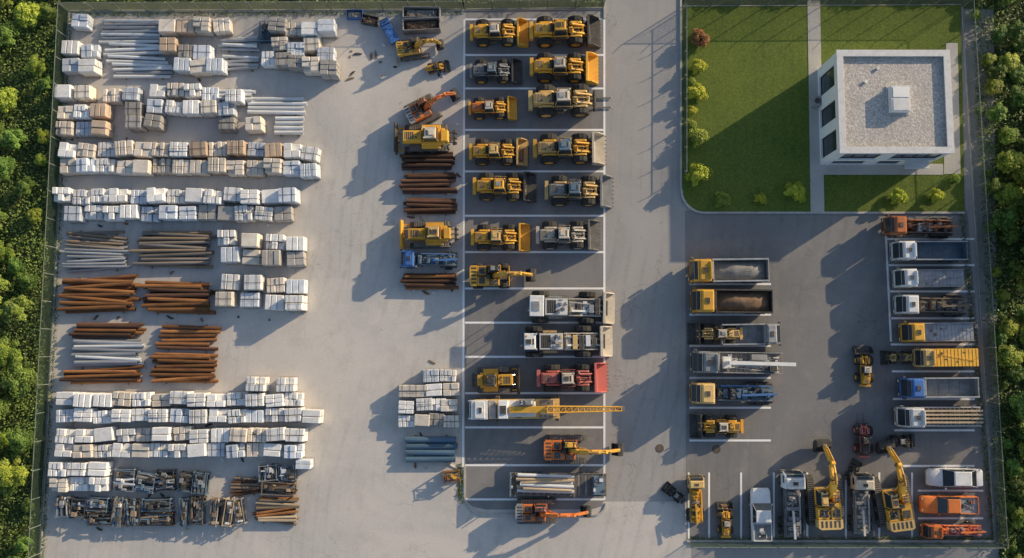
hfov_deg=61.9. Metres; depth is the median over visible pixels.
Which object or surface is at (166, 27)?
pallet stack
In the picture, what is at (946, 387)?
dump truck
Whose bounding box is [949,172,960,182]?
shrub
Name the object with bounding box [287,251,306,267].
pallet stack
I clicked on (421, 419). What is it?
pallet stack
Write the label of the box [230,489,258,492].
steel pipe
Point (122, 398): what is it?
pallet stack
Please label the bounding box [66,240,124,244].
timber pole
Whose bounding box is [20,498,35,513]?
broadleaf tree
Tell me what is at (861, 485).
service truck
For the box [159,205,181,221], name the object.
pallet stack
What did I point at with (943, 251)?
dump truck
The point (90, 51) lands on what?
pallet stack
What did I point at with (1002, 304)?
undergrowth
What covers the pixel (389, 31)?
container
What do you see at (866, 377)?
wheel loader
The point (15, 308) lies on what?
broadleaf tree
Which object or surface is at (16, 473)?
broadleaf tree
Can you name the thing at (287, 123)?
plastic pipe
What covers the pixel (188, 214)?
pallet stack
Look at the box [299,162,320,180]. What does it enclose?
pallet stack
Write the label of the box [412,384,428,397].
pallet stack
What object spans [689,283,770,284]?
road marking
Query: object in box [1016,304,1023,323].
broadleaf tree
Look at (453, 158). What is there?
steel pipe
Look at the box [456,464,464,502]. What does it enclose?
weeds
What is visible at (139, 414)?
pallet stack
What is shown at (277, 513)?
steel pipe
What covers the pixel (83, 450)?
pallet stack
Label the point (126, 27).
plastic pipe
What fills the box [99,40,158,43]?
plastic pipe
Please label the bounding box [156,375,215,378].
steel pipe
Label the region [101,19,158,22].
plastic pipe
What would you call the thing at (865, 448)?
forklift
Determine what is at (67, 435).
pallet stack
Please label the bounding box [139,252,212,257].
timber pole
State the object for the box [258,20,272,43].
scaffold rack
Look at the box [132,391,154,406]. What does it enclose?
pallet stack
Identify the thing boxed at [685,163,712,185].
shrub
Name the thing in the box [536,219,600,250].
wheel loader
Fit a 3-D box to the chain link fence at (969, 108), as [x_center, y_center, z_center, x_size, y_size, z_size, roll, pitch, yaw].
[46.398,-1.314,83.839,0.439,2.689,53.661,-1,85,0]
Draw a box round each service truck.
[399,249,458,269]
[686,474,704,523]
[689,381,776,405]
[778,469,805,539]
[847,472,874,535]
[881,215,957,238]
[919,521,985,538]
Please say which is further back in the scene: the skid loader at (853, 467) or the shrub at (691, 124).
the shrub at (691, 124)
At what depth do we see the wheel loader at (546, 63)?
85.46 m
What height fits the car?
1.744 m
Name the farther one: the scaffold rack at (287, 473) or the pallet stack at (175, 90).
the pallet stack at (175, 90)
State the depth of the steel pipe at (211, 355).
83.93 m
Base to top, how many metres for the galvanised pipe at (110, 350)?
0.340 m
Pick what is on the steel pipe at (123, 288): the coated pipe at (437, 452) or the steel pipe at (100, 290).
the steel pipe at (100, 290)
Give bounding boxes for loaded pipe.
[516,478,571,480]
[517,488,573,493]
[518,473,573,477]
[520,483,573,488]
[521,479,573,483]
[521,481,572,484]
[523,487,571,491]
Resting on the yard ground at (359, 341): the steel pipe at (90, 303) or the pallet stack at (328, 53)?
the pallet stack at (328, 53)
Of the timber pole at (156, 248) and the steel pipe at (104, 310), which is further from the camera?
the timber pole at (156, 248)
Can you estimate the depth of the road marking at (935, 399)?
83.98 m
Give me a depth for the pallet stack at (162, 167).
84.88 m
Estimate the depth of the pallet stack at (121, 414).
82.14 m
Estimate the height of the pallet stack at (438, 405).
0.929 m
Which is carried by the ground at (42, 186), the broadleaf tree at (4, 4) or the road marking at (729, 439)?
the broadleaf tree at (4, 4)
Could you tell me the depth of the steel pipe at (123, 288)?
84.45 m
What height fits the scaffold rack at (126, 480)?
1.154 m
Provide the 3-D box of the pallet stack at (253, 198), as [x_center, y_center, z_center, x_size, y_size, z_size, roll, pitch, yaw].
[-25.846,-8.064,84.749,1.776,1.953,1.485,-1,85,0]
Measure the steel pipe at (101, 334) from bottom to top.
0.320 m
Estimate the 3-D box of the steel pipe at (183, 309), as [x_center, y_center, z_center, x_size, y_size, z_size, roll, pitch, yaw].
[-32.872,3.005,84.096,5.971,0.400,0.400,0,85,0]
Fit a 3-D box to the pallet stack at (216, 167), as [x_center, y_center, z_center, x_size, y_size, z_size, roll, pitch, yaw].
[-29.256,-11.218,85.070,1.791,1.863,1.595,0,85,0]
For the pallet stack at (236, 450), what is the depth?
81.95 m
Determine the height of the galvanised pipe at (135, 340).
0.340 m
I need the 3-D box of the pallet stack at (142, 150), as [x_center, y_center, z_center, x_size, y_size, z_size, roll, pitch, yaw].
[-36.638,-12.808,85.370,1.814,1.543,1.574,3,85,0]
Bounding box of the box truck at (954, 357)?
[911,347,978,368]
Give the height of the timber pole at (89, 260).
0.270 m
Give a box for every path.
[807,0,823,211]
[820,164,942,174]
[944,43,960,173]
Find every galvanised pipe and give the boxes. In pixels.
[71,350,101,352]
[71,352,136,356]
[72,347,143,352]
[73,340,143,344]
[73,362,144,366]
[74,344,145,347]
[74,360,137,363]
[75,355,141,361]
[76,339,140,341]
[76,343,101,344]
[77,358,142,361]
[110,355,140,357]
[115,347,143,349]
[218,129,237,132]
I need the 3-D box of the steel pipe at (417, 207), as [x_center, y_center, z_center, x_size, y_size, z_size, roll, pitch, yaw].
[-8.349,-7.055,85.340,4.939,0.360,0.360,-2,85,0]
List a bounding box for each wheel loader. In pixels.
[468,96,517,120]
[469,58,522,84]
[469,138,528,166]
[470,17,529,47]
[471,223,530,251]
[473,171,536,202]
[528,84,611,117]
[529,14,601,48]
[530,51,599,84]
[533,132,606,165]
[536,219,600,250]
[536,363,608,392]
[544,174,613,207]
[687,322,742,344]
[689,414,743,438]
[716,502,733,537]
[852,346,873,386]
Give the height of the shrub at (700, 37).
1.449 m
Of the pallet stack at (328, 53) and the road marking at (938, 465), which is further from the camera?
the pallet stack at (328, 53)
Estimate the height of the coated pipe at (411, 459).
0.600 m
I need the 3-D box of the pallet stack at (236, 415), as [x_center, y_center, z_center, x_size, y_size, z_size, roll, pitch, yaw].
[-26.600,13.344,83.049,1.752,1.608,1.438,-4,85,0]
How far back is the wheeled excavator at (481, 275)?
83.49 m
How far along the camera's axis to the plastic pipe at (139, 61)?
86.53 m
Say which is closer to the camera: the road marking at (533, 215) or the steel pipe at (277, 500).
the steel pipe at (277, 500)
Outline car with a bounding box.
[925,466,982,489]
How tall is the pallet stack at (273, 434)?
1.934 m
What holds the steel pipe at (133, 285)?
on the timber bearer
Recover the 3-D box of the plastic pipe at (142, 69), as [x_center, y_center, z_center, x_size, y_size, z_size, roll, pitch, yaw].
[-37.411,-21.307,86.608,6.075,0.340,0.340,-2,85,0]
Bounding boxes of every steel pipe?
[57,305,126,310]
[58,293,130,297]
[59,301,133,305]
[59,378,136,381]
[60,296,127,302]
[62,274,137,284]
[62,278,133,283]
[62,291,99,293]
[63,282,131,290]
[63,370,136,372]
[64,370,139,375]
[64,373,141,378]
[65,307,135,313]
[68,283,140,286]
[68,288,134,293]
[69,332,131,336]
[70,379,141,383]
[72,335,136,337]
[74,329,136,331]
[76,323,143,325]
[77,324,139,327]
[77,328,146,330]
[77,331,143,334]
[85,365,143,369]
[98,296,140,300]
[98,376,140,378]
[101,286,136,289]
[135,284,201,288]
[141,301,209,307]
[142,297,207,300]
[143,301,175,303]
[145,280,209,286]
[145,293,210,297]
[146,305,209,308]
[147,297,209,301]
[147,307,208,311]
[148,288,212,293]
[149,291,217,294]
[149,373,214,376]
[150,355,210,358]
[150,371,211,372]
[151,376,212,382]
[152,360,214,367]
[152,368,214,371]
[154,352,217,357]
[155,310,215,314]
[155,342,210,345]
[156,364,216,367]
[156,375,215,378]
[157,346,217,350]
[157,359,215,363]
[157,379,218,382]
[158,334,216,337]
[160,330,220,333]
[161,338,216,341]
[162,324,221,329]
[184,359,216,363]
[230,483,258,485]
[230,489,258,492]
[231,480,256,482]
[231,486,259,488]
[233,477,258,480]
[233,490,260,496]
[252,508,295,514]
[255,501,293,505]
[255,504,296,506]
[256,505,299,509]
[256,507,294,514]
[256,510,295,517]
[256,519,296,525]
[257,499,297,501]
[258,516,296,518]
[258,519,296,521]
[259,497,298,499]
[399,183,449,186]
[400,154,452,157]
[400,186,450,188]
[400,279,453,282]
[401,163,452,166]
[401,179,455,182]
[402,156,454,160]
[402,161,454,164]
[402,167,451,169]
[402,188,456,190]
[402,277,456,280]
[403,191,457,193]
[403,202,456,204]
[404,152,452,153]
[404,159,452,161]
[404,172,453,176]
[404,207,435,208]
[404,208,456,211]
[404,273,455,276]
[404,283,453,286]
[405,275,454,277]
[406,176,455,179]
[406,286,458,289]
[407,199,454,203]
[407,203,456,207]
[407,211,455,214]
[408,174,456,178]
[408,198,455,201]
[425,282,455,284]
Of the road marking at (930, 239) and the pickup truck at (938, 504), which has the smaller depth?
the pickup truck at (938, 504)
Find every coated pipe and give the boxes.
[405,436,455,442]
[405,449,454,455]
[406,443,457,449]
[406,456,455,462]
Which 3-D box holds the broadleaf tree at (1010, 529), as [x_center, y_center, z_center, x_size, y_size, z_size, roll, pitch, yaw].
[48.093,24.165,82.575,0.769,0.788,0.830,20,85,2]
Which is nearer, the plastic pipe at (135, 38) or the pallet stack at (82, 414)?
the pallet stack at (82, 414)
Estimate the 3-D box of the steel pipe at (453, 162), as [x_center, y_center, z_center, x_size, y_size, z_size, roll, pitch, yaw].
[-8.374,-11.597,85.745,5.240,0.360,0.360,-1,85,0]
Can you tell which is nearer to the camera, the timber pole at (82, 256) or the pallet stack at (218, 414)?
the pallet stack at (218, 414)
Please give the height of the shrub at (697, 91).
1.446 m
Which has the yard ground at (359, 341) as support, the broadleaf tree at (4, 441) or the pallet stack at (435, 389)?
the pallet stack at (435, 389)
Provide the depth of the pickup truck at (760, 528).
81.78 m
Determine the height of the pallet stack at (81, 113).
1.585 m
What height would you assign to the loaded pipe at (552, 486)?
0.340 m
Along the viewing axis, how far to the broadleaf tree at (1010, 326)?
83.45 m
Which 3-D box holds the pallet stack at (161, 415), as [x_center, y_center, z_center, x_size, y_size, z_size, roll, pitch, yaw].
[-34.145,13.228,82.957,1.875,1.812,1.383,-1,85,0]
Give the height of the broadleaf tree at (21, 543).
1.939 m
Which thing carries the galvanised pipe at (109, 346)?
on the galvanised pipe at (86, 344)
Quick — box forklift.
[852,413,873,457]
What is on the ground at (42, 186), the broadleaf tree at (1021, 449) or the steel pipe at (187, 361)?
the broadleaf tree at (1021, 449)
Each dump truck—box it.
[687,257,769,283]
[690,287,772,313]
[719,322,781,345]
[888,239,968,261]
[896,376,979,399]
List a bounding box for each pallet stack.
[48,460,73,476]
[49,476,72,491]
[52,187,73,203]
[54,84,77,102]
[54,120,78,138]
[54,443,79,456]
[55,427,81,443]
[56,391,77,405]
[56,409,74,422]
[57,106,78,122]
[58,142,79,158]
[60,158,82,176]
[61,40,83,57]
[62,58,80,75]
[64,205,86,222]
[67,461,90,476]
[70,475,91,490]
[71,13,94,31]
[72,189,95,206]
[72,442,98,457]
[73,84,96,102]
[73,104,96,121]
[73,392,97,407]
[73,407,98,421]
[74,427,95,442]
[76,122,96,137]
[76,158,100,175]
[77,143,99,158]
[78,59,102,77]
[81,44,101,59]
[84,205,104,220]
[88,460,113,475]
[89,476,112,491]
[90,104,113,120]
[90,188,113,204]
[91,120,114,138]
[93,392,115,406]
[93,409,116,423]
[94,425,118,441]
[94,443,112,458]
[95,158,118,174]
[98,141,118,158]
[102,206,125,222]
[103,88,123,105]
[109,188,131,204]
[111,408,135,421]
[111,442,136,457]
[112,391,136,406]
[113,140,136,159]
[116,160,137,176]
[116,427,138,441]
[120,205,143,220]
[122,86,143,102]
[124,101,146,116]
[125,114,148,132]
[130,190,150,205]
[131,407,153,422]
[131,442,154,457]
[132,160,154,176]
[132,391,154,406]
[133,142,155,159]
[136,427,153,441]
[140,205,161,222]
[143,114,167,132]
[146,99,166,116]
[146,187,169,205]
[148,407,171,422]
[149,84,168,99]
[150,441,172,457]
[151,142,172,159]
[152,393,174,406]
[152,426,176,440]
[153,158,173,175]
[158,19,179,36]
[159,37,180,55]
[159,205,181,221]
[164,99,184,116]
[167,82,185,98]
[167,189,188,205]
[168,442,190,457]
[169,141,192,159]
[169,390,193,405]
[170,407,192,422]
[171,159,192,176]
[173,57,193,75]
[173,425,194,440]
[176,19,197,36]
[178,44,193,59]
[179,206,199,221]
[183,83,202,99]
[183,100,203,117]
[185,188,205,204]
[187,392,210,406]
[187,442,209,457]
[188,408,211,423]
[189,59,211,77]
[189,140,210,159]
[189,160,210,176]
[189,427,212,442]
[193,16,214,36]
[193,44,214,59]
[198,205,219,221]
[199,98,218,117]
[202,87,221,102]
[203,188,225,205]
[206,58,227,76]
[206,157,228,175]
[206,393,227,406]
[207,442,228,456]
[209,141,229,158]
[209,407,230,421]
[211,426,232,441]
[213,18,233,36]
[214,290,237,307]
[217,115,237,132]
[217,206,235,221]
[217,229,237,246]
[218,102,237,116]
[221,247,243,264]
[221,273,242,290]
[223,187,243,203]
[225,88,246,106]
[226,139,248,157]
[226,160,247,177]
[226,442,247,457]
[227,391,248,405]
[227,408,248,423]
[228,426,249,442]
[234,205,255,223]
[240,190,262,206]
[240,292,262,307]
[241,233,262,249]
[242,249,262,265]
[243,274,265,291]
[245,116,265,134]
[245,392,267,406]
[245,409,266,422]
[246,160,265,177]
[246,376,269,391]
[247,141,265,158]
[247,427,269,441]
[247,442,267,456]
[254,205,274,222]
[261,51,277,68]
[261,189,281,205]
[262,250,283,267]
[263,158,284,176]
[263,442,285,456]
[264,143,283,158]
[264,233,286,251]
[265,294,285,310]
[265,393,284,406]
[265,407,285,422]
[266,277,286,293]
[266,426,288,442]
[267,17,287,36]
[271,36,290,52]
[274,206,294,222]
[275,50,291,70]
[276,377,297,391]
[278,187,300,205]
[283,143,302,160]
[283,161,302,177]
[284,392,303,405]
[284,407,304,422]
[284,443,304,457]
[285,22,302,39]
[285,295,307,311]
[285,427,307,442]
[286,237,307,251]
[286,279,307,294]
[287,41,306,56]
[287,54,305,72]
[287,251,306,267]
[295,458,313,468]
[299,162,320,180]
[301,22,320,38]
[301,146,321,163]
[302,57,320,76]
[302,408,323,423]
[303,36,322,56]
[317,19,337,37]
[317,46,337,60]
[320,60,340,80]
[398,384,414,397]
[398,400,414,413]
[398,415,415,427]
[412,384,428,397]
[414,413,429,425]
[416,397,432,410]
[423,369,438,382]
[426,383,442,396]
[429,412,444,425]
[430,398,445,410]
[440,369,456,381]
[441,399,457,411]
[443,382,459,395]
[443,414,458,427]
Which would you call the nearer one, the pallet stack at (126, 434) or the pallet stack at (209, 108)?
the pallet stack at (126, 434)
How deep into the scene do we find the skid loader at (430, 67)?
86.40 m
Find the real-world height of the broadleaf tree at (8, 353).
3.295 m
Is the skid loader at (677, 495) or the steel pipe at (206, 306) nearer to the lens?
the skid loader at (677, 495)
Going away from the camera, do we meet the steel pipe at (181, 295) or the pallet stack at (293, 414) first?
the pallet stack at (293, 414)
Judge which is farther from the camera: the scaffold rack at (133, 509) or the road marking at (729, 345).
the road marking at (729, 345)
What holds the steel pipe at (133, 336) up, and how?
on the timber bearer
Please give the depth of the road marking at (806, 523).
82.89 m
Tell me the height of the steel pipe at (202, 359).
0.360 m
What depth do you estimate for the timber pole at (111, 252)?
84.88 m
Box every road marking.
[462,19,464,499]
[465,18,602,19]
[465,54,602,55]
[465,87,602,88]
[465,129,602,130]
[465,170,602,171]
[465,215,602,216]
[465,251,602,252]
[465,287,602,288]
[465,322,601,323]
[465,356,602,357]
[465,392,602,393]
[465,426,602,427]
[465,464,602,465]
[466,498,602,499]
[603,19,604,499]
[688,472,689,538]
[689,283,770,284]
[689,314,770,315]
[689,345,770,346]
[689,377,770,378]
[689,407,770,408]
[689,439,770,440]
[708,472,709,537]
[740,472,741,538]
[773,472,774,538]
[806,472,807,538]
[845,477,846,538]
[878,472,879,537]
[885,236,891,341]
[887,238,974,239]
[888,264,974,265]
[889,290,974,291]
[890,317,974,318]
[891,343,974,344]
[892,370,974,371]
[893,398,974,399]
[894,429,974,430]
[903,465,974,466]
[911,472,912,538]
[918,490,982,491]
[918,517,982,518]
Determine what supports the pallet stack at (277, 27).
on the yard ground at (359, 341)
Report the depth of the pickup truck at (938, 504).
81.86 m
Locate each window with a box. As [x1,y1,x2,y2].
[819,66,834,95]
[820,100,835,128]
[821,130,836,158]
[829,161,863,164]
[837,154,880,159]
[874,161,898,164]
[887,154,942,159]
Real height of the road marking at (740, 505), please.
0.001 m
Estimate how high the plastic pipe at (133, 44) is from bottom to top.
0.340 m
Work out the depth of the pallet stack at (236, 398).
82.72 m
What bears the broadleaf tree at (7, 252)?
on the ground at (42, 186)
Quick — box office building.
[811,50,954,168]
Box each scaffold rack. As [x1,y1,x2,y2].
[55,495,74,517]
[69,497,89,519]
[86,495,112,512]
[86,510,111,525]
[110,496,129,527]
[113,467,138,491]
[124,498,143,526]
[134,470,157,493]
[140,497,174,511]
[140,511,175,525]
[154,469,176,490]
[177,471,194,492]
[178,496,190,526]
[189,495,206,524]
[190,470,211,494]
[208,497,225,526]
[221,497,237,526]
[232,497,247,525]
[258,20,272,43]
[258,463,278,481]
[259,481,297,496]
[278,464,298,481]
[442,469,460,483]
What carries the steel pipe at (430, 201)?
on the steel pipe at (404, 203)
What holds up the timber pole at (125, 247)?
on the timber bearer
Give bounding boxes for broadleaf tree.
[0,0,12,9]
[0,20,20,46]
[0,86,18,112]
[0,122,4,134]
[0,128,27,148]
[0,156,15,179]
[0,208,7,228]
[0,240,14,262]
[0,275,9,302]
[0,294,33,323]
[0,336,22,367]
[0,360,38,400]
[0,396,10,419]
[0,432,8,448]
[0,457,28,486]
[0,483,17,497]
[5,427,35,454]
[6,549,22,557]
[7,257,26,273]
[13,1,41,27]
[13,176,34,195]
[13,537,33,551]
[17,270,38,291]
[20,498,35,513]
[25,206,43,224]
[26,54,45,75]
[34,153,47,166]
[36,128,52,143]
[38,76,52,89]
[39,2,56,20]
[970,8,981,20]
[975,106,983,113]
[980,53,997,67]
[982,220,996,232]
[983,169,991,177]
[984,76,1004,95]
[984,177,1001,193]
[986,102,1007,122]
[987,61,1007,79]
[990,24,1008,43]
[990,328,1008,346]
[991,266,1001,276]
[992,205,1019,230]
[993,182,1023,206]
[994,344,1023,368]
[995,149,1023,173]
[996,289,1010,301]
[997,0,1015,6]
[997,378,1008,389]
[998,125,1019,144]
[998,318,1020,338]
[999,51,1019,72]
[1000,224,1021,244]
[1002,439,1013,448]
[1005,362,1023,383]
[1006,458,1022,477]
[1006,501,1015,510]
[1006,525,1013,532]
[1007,541,1017,552]
[1008,20,1023,40]
[1008,261,1023,277]
[1008,470,1023,497]
[1009,62,1023,84]
[1009,85,1023,107]
[1009,392,1023,420]
[1011,196,1023,213]
[1011,507,1023,528]
[1012,164,1023,185]
[1013,38,1023,50]
[1014,552,1022,557]
[1016,270,1023,292]
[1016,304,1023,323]
[1018,138,1023,150]
[1018,419,1023,440]
[1019,324,1023,343]
[1019,442,1023,459]
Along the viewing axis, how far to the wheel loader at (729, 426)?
82.77 m
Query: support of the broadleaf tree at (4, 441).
on the ground at (42, 186)
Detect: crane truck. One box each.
[468,395,623,421]
[690,349,795,374]
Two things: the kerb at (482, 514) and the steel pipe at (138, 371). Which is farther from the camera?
the steel pipe at (138, 371)
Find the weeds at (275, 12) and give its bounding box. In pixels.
[70,8,462,18]
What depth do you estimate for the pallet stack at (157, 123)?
84.69 m
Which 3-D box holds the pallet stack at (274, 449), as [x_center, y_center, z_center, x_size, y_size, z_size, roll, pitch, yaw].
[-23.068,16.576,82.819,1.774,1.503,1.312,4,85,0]
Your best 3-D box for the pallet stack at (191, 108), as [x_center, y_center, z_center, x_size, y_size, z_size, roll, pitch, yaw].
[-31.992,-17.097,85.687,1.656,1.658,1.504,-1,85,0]
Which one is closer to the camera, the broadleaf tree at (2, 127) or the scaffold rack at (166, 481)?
the scaffold rack at (166, 481)
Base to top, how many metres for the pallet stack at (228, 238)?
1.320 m
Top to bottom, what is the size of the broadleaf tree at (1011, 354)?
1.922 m
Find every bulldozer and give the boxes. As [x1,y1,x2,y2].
[394,122,456,154]
[400,220,458,249]
[471,365,519,393]
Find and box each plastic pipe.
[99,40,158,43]
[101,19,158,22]
[101,26,157,29]
[101,33,160,36]
[102,29,158,32]
[102,36,161,39]
[103,51,162,55]
[104,22,158,25]
[105,47,158,51]
[106,60,168,64]
[107,55,165,60]
[108,42,159,46]
[112,62,172,66]
[113,67,172,71]
[113,75,170,77]
[116,71,173,74]
[218,42,257,46]
[219,93,251,96]
[219,97,252,100]
[220,89,255,93]
[221,38,258,42]
[222,43,257,47]
[222,47,260,50]
[222,55,259,59]
[225,59,258,62]
[227,63,259,66]
[227,66,258,70]
[229,36,258,38]
[247,97,303,100]
[247,110,305,114]
[248,102,306,105]
[248,106,304,109]
[274,126,303,129]
[274,131,303,134]
[275,116,304,120]
[275,121,303,125]
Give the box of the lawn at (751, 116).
[682,5,964,211]
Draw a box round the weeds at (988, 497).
[690,208,995,544]
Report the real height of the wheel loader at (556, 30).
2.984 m
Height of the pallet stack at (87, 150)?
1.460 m
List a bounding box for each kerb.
[464,467,606,515]
[680,0,964,213]
[687,540,993,541]
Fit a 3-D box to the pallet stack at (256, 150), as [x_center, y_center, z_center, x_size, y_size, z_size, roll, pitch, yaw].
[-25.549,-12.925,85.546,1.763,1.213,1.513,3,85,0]
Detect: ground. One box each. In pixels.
[0,0,1023,557]
[38,9,464,557]
[403,502,690,557]
[465,20,603,509]
[685,211,992,538]
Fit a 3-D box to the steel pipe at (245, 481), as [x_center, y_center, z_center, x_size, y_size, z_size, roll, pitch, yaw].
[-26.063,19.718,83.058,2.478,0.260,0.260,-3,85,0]
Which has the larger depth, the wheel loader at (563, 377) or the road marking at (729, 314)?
the road marking at (729, 314)
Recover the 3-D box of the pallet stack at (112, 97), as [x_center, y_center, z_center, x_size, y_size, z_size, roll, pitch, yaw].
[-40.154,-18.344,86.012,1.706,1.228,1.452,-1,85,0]
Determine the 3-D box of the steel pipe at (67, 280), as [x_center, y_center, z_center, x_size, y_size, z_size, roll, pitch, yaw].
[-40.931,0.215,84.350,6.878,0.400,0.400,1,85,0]
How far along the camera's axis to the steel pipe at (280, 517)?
82.40 m
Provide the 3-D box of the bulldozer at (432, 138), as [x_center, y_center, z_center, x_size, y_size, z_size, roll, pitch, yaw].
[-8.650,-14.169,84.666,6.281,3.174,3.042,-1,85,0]
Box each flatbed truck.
[510,471,606,497]
[890,267,964,288]
[891,293,972,316]
[892,405,982,428]
[897,321,974,343]
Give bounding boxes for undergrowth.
[0,0,60,557]
[13,0,598,4]
[689,0,960,0]
[971,0,1023,557]
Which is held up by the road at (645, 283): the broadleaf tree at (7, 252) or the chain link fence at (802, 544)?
the chain link fence at (802, 544)
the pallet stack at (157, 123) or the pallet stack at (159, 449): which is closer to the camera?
the pallet stack at (159, 449)
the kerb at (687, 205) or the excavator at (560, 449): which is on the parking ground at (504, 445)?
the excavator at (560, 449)
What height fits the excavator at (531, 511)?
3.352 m
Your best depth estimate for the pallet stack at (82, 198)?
84.46 m
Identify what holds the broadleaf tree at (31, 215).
on the ground at (42, 186)
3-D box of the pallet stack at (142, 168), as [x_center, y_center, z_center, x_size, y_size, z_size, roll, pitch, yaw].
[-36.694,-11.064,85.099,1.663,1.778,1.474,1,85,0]
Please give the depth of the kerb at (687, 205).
85.47 m
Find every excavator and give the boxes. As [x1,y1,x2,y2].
[396,37,444,61]
[403,88,460,124]
[469,263,535,288]
[515,498,591,523]
[544,434,622,463]
[804,439,844,529]
[871,440,915,531]
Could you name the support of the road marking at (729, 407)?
on the parking ground at (828, 277)
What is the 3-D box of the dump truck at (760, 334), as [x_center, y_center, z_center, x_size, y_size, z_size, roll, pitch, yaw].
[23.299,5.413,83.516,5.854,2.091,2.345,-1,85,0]
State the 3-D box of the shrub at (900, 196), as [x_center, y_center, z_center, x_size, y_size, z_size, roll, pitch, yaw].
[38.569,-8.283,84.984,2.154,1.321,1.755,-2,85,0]
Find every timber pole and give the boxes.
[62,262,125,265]
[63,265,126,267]
[64,248,128,251]
[64,251,121,255]
[65,244,123,249]
[65,254,127,257]
[66,231,124,234]
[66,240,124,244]
[66,257,125,262]
[67,232,127,239]
[67,255,124,257]
[68,242,120,247]
[68,265,131,271]
[69,235,128,243]
[78,258,126,261]
[80,251,131,253]
[80,261,126,262]
[85,246,127,249]
[130,249,205,252]
[133,261,209,265]
[137,240,209,243]
[138,243,206,249]
[138,246,206,250]
[138,260,174,261]
[139,237,210,239]
[139,241,210,244]
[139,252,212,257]
[139,254,198,257]
[141,258,210,260]
[142,231,208,236]
[142,235,216,237]
[142,251,213,254]
[145,264,212,267]
[150,231,211,233]
[177,244,209,247]
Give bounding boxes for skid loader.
[425,60,450,74]
[661,481,685,503]
[844,458,861,480]
[879,351,911,364]
[887,434,914,447]
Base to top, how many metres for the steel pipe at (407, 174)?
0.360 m
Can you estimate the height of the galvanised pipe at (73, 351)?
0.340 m
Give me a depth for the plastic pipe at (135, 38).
86.75 m
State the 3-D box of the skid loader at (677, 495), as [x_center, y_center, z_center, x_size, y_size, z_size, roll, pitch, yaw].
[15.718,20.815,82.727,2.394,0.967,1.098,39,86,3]
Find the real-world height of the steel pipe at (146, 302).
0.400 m
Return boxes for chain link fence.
[28,1,69,557]
[56,0,462,12]
[464,0,605,10]
[682,0,967,6]
[684,3,687,174]
[688,542,1008,548]
[961,0,1007,547]
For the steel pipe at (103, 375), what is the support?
on the steel pipe at (130, 377)
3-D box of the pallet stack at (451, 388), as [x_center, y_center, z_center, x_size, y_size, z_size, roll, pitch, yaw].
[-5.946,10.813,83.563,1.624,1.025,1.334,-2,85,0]
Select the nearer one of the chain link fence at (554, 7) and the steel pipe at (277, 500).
the steel pipe at (277, 500)
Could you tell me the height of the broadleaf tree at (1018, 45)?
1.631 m
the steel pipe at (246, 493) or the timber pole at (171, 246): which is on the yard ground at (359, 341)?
the steel pipe at (246, 493)
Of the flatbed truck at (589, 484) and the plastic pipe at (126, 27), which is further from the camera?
the plastic pipe at (126, 27)
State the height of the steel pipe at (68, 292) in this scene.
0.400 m
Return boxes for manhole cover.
[655,444,663,452]
[712,445,720,452]
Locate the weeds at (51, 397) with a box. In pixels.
[37,16,73,557]
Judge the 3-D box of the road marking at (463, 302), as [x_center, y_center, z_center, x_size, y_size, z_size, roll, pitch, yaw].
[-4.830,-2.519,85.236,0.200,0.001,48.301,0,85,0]
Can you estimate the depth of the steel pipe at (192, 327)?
84.17 m
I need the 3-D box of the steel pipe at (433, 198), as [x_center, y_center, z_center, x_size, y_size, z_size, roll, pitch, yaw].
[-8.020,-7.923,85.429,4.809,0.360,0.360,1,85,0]
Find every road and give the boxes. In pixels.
[465,9,998,557]
[605,0,679,9]
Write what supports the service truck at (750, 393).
on the parking ground at (828, 277)
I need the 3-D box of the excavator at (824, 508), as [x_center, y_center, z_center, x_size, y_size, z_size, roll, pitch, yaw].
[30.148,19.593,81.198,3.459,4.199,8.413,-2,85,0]
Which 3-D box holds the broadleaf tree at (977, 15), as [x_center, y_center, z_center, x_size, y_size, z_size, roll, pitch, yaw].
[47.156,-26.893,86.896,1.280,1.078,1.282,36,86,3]
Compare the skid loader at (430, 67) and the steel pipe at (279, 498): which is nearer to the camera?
the steel pipe at (279, 498)
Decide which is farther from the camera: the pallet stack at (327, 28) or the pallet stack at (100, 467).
the pallet stack at (327, 28)
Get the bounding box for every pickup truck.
[749,488,772,541]
[919,494,978,515]
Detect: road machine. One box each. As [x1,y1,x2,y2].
[522,326,612,356]
[529,291,614,323]
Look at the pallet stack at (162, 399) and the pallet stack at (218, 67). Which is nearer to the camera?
the pallet stack at (162, 399)
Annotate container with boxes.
[346,9,362,19]
[361,14,378,26]
[377,16,399,45]
[402,6,440,20]
[402,17,440,34]
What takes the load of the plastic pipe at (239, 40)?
on the plastic pipe at (246, 37)
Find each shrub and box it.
[685,105,697,115]
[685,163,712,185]
[687,76,695,85]
[687,83,708,100]
[687,119,696,129]
[688,58,707,74]
[688,127,709,148]
[690,29,709,46]
[715,190,730,207]
[754,192,766,203]
[783,181,805,202]
[887,188,908,203]
[927,188,945,202]
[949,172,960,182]
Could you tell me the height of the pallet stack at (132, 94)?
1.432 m
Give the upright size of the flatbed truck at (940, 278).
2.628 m
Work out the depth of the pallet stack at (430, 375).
83.23 m
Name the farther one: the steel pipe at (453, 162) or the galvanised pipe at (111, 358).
the steel pipe at (453, 162)
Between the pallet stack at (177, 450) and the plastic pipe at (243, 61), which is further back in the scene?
the plastic pipe at (243, 61)
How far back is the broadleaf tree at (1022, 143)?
85.18 m
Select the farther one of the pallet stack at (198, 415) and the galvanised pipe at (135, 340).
the galvanised pipe at (135, 340)
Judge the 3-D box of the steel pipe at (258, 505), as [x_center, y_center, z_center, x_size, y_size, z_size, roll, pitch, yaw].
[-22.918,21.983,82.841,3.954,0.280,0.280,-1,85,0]

